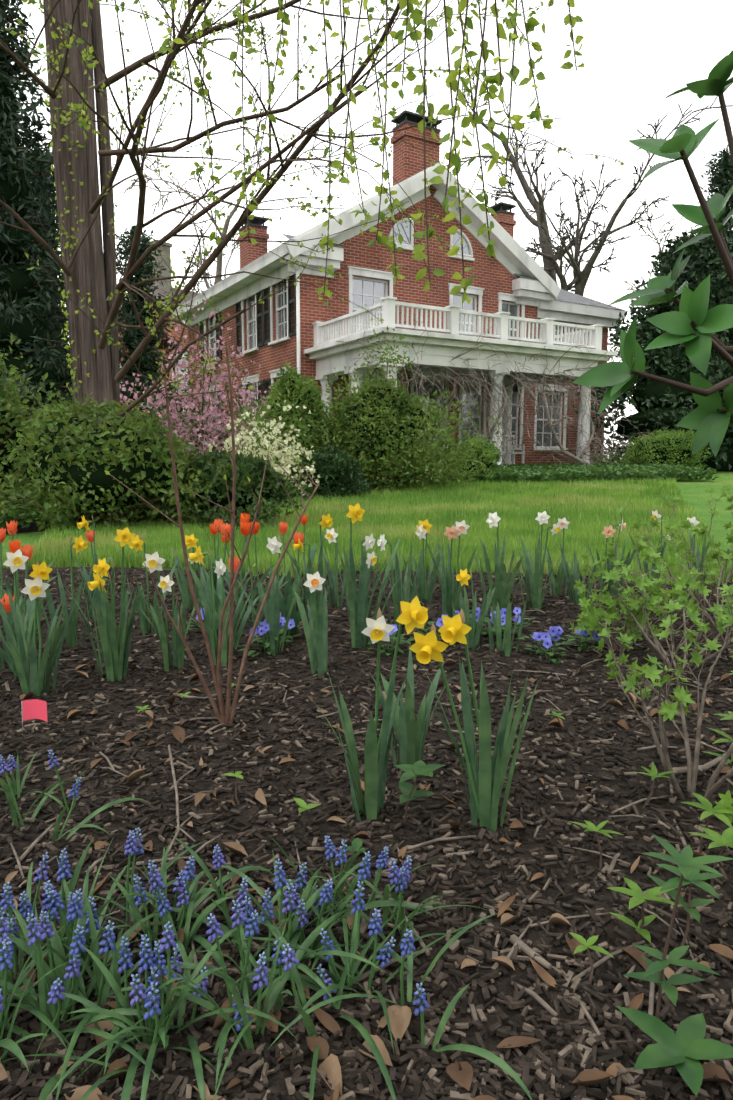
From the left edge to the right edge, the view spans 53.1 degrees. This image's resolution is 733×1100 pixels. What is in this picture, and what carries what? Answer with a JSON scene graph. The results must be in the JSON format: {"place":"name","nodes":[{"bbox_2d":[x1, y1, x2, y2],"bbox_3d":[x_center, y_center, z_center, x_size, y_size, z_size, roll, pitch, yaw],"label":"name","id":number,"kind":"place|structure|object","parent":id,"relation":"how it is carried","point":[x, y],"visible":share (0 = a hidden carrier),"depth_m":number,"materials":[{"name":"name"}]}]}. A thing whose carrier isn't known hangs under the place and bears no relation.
{"place":"outdoors","nodes":[
{"label":"outdoors","id":0,"kind":"place"},
{"bbox_2d":[0,460,732,1099],"bbox_3d":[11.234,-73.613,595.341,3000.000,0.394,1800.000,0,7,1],"label":"ground","id":1,"kind":"structure","parent":0,"point":[696,494],"depth_m":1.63,"materials":[{"name":"brown plant"}]},
{"bbox_2d":[21,699,47,755],"bbox_3d":[-0.802,0.439,1.776,0.068,0.158,0.011,0,7,1],"label":"marker flag","id":2,"kind":"object","parent":1,"relation":"on","point":[34,708],"visible":0.84,"depth_m":1.77,"materials":[{"name":"red fabric"}]},
{"bbox_2d":[9,405,64,492],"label":"shrub","id":3,"kind":"object","parent":1,"relation":"on","point":[49,414],"depth_m":10.21,"materials":[{"name":"green plant"}]},
{"bbox_2d":[0,333,83,514],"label":"shrub","id":4,"kind":"object","parent":1,"relation":"on","point":[12,407],"visible":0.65,"depth_m":7.63,"materials":[{"name":"green plant"}]},
{"bbox_2d":[24,142,72,403],"bbox_3d":[-11.202,-8.248,25.075,5.219,11.000,5.542,0,7,1],"label":"conifer tree","id":5,"kind":"object","parent":1,"relation":"on","point":[51,209],"visible":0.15,"depth_m":24.71,"materials":[{"name":"green plant"}]},
{"bbox_2d":[0,0,145,470],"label":"conifer tree","id":6,"kind":"object","parent":1,"relation":"on","point":[22,289],"visible":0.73,"depth_m":16.48,"materials":[{"name":"green plant"}]},
{"bbox_2d":[0,393,224,530],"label":"shrub","id":7,"kind":"object","parent":1,"relation":"on","point":[69,458],"visible":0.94,"depth_m":6.87,"materials":[{"name":"green plant"}]},
{"bbox_2d":[115,225,190,438],"bbox_3d":[-9.209,-8.022,29.355,5.628,9.550,5.529,0,7,1],"label":"conifer tree","id":8,"kind":"object","parent":1,"relation":"on","point":[132,338],"visible":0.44,"depth_m":28.81,"materials":[{"name":"green plant"}]},
{"bbox_2d":[0,513,316,676],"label":"tulips","id":9,"kind":"object","parent":1,"relation":"on","point":[216,527],"visible":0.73,"depth_m":3.04,"materials":[{"name":"green plant"}]},
{"bbox_2d":[118,240,199,456],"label":"neighbour house","id":10,"kind":"structure","parent":1,"relation":"on","point":[165,252],"depth_m":36.84,"materials":[{"name":"brick"}]},
{"bbox_2d":[180,456,198,479],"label":"dark shrub","id":11,"kind":"object","parent":1,"relation":"on","point":[184,466],"visible":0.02,"depth_m":10.49,"materials":[{"name":"green plant"}]},
{"bbox_2d":[120,301,271,455],"bbox_3d":[-3.697,-3.131,15.208,4.106,4.086,4.254,3,8,21],"label":"flowering pink shrub","id":12,"kind":"object","parent":1,"relation":"on","point":[200,417],"visible":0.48,"depth_m":14.98,"materials":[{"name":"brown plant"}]},
{"bbox_2d":[104,342,319,723],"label":"sapling bare stems","id":13,"kind":"object","parent":1,"relation":"on","point":[226,716],"visible":1,"depth_m":1.91,"materials":[{"name":"brown plant"}]},
{"bbox_2d":[143,449,312,530],"bbox_3d":[-1.260,-0.588,7.601,1.527,0.917,1.668,5,9,36],"label":"shrub","id":14,"kind":"object","parent":1,"relation":"on","point":[214,464],"visible":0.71,"depth_m":7.33,"materials":[{"name":"green plant"}]},
{"bbox_2d":[123,82,371,292],"bbox_3d":[-6.362,-14.004,40.574,13.478,18.759,10.999,0,7,1],"label":"budding tree","id":15,"kind":"object","parent":1,"relation":"on","point":[223,233],"visible":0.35,"depth_m":38.15,"materials":[{"name":"plant"}]},
{"bbox_2d":[206,400,319,495],"bbox_3d":[-1.617,-1.510,11.496,1.858,1.675,1.974,0,7,1],"label":"white flowering shrub","id":16,"kind":"object","parent":1,"relation":"on","point":[288,461],"visible":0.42,"depth_m":11.16,"materials":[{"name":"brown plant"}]},
{"bbox_2d":[0,749,531,1099],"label":"grape hyacinths","id":17,"kind":"object","parent":1,"relation":"on","point":[43,1011],"depth_m":0.96,"materials":[{"name":"green plant"}]},
{"bbox_2d":[236,361,352,482],"bbox_3d":[-1.148,-2.148,12.966,2.172,2.303,2.292,0,7,1],"label":"bush","id":18,"kind":"object","parent":1,"relation":"on","point":[292,387],"visible":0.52,"depth_m":12.63,"materials":[{"name":"green plant"}]},
{"bbox_2d":[0,0,626,518],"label":"tree","id":19,"kind":"object","parent":1,"relation":"on","point":[88,266],"visible":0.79,"depth_m":6.91,"materials":[{"name":"brown plant"}]},
{"bbox_2d":[64,0,584,305],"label":"hanging branches","id":20,"kind":"object","parent":19,"relation":"attached to","point":[452,81],"visible":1,"depth_m":3.62,"materials":[{"name":"green plant"}]},
{"bbox_2d":[298,445,370,499],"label":"dark shrub","id":21,"kind":"object","parent":1,"relation":"on","point":[338,471],"visible":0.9,"depth_m":11.29,"materials":[{"name":"green plant"}]},
{"bbox_2d":[0,503,710,697],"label":"daffodils","id":22,"kind":"object","parent":1,"relation":"on","point":[18,646],"visible":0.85,"depth_m":2.73,"materials":[{"name":"green plant"}]},
{"bbox_2d":[0,461,717,529],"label":"hedge","id":23,"kind":"object","parent":1,"relation":"on","point":[564,471],"visible":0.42,"depth_m":15.24,"materials":[{"name":"green plant"}]},
{"bbox_2d":[275,326,507,492],"bbox_3d":[0.347,-2.432,13.425,4.259,3.114,3.188,0,7,1],"label":"bush","id":24,"kind":"object","parent":1,"relation":"on","point":[387,441],"visible":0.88,"depth_m":12.94,"materials":[{"name":"green plant"}]},
{"bbox_2d":[185,607,607,663],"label":"pansies","id":25,"kind":"object","parent":1,"relation":"on","point":[547,638],"visible":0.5,"depth_m":2.72,"materials":[{"name":"blue plant"}]},
{"bbox_2d":[173,110,625,465],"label":"house","id":26,"kind":"structure","parent":1,"relation":"on","point":[525,304],"depth_m":19.89,"materials":[{"name":"brick"}]},
{"bbox_2d":[293,571,537,831],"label":"daffodils","id":27,"kind":"object","parent":1,"relation":"on","point":[486,779],"visible":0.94,"depth_m":1.43,"materials":[{"name":"green plant"}]},
{"bbox_2d":[135,683,732,1096],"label":"ground cover plants","id":28,"kind":"object","parent":1,"relation":"on","point":[686,1048],"visible":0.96,"depth_m":0.87,"materials":[{"name":"green plant"}]},
{"bbox_2d":[439,438,511,484],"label":"light shrub","id":29,"kind":"object","parent":1,"relation":"on","point":[494,450],"visible":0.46,"depth_m":14.83,"materials":[{"name":"green plant"}]},
{"bbox_2d":[336,321,652,466],"bbox_3d":[3.721,-2.794,17.871,10.436,5.055,4.053,-5,9,-36],"label":"climbing vine","id":30,"kind":"object","parent":1,"relation":"on","point":[579,459],"visible":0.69,"depth_m":17.60,"materials":[{"name":"plant"}]},
{"bbox_2d":[446,74,732,295],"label":"bare oak tree","id":31,"kind":"object","parent":1,"relation":"on","point":[552,268],"visible":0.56,"depth_m":35.38,"materials":[{"name":"grey plant"}]},
{"bbox_2d":[569,554,694,654],"bbox_3d":[0.913,0.211,2.646,0.438,0.384,0.398,-2,7,-13],"label":"azalea shrub","id":32,"kind":"object","parent":1,"relation":"on","point":[584,603],"visible":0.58,"depth_m":2.59,"materials":[{"name":"green plant"}]},
{"bbox_2d":[607,199,693,361],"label":"budding tree","id":33,"kind":"object","parent":1,"relation":"on","point":[664,230],"visible":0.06,"depth_m":44.26,"materials":[{"name":"plant"}]},
{"bbox_2d":[592,427,710,468],"bbox_3d":[7.533,-2.498,18.780,2.887,1.295,2.231,-3,8,-23],"label":"shrub","id":34,"kind":"object","parent":1,"relation":"on","point":[672,446],"visible":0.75,"depth_m":18.45,"materials":[{"name":"green plant"}]},
{"bbox_2d":[572,50,732,456],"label":"rhododendron branch","id":35,"kind":"object","parent":1,"relation":"on","point":[693,323],"visible":1,"depth_m":0.90,"materials":[{"name":"green plant"}]},
{"bbox_2d":[573,228,732,471],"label":"evergreen tree","id":36,"kind":"object","parent":1,"relation":"on","point":[658,405],"visible":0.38,"depth_m":20.47,"materials":[{"name":"green plant"}]},
{"bbox_2d":[578,506,732,672],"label":"azalea shrub","id":37,"kind":"object","parent":1,"relation":"on","point":[679,584],"visible":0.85,"depth_m":2.44,"materials":[{"name":"green plant"}]},
{"bbox_2d":[583,584,732,822],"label":"azalea shrub","id":38,"kind":"object","parent":1,"relation":"on","point":[668,709],"visible":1,"depth_m":1.54,"materials":[{"name":"green plant"}]},
{"bbox_2d":[611,484,732,627],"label":"azalea shrub","id":39,"kind":"object","parent":1,"relation":"on","point":[689,525],"visible":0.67,"depth_m":3.23,"materials":[{"name":"green plant"}]},
{"bbox_2d":[694,145,732,240],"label":"conifer tree","id":40,"kind":"object","parent":1,"relation":"on","point":[721,177],"visible":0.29,"depth_m":30.79,"materials":[{"name":"green plant"}]},
{"bbox_2d":[0,0,732,458],"label":"sky","id":41,"kind":"structure","parent":0,"point":[636,54],"materials":[{"name":"white"}]},
{"bbox_2d":[2,475,732,585],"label":"lawn grass","id":42,"kind":"structure","parent":0,"point":[586,509],"depth_m":6.72,"materials":[{"name":"green plant"}]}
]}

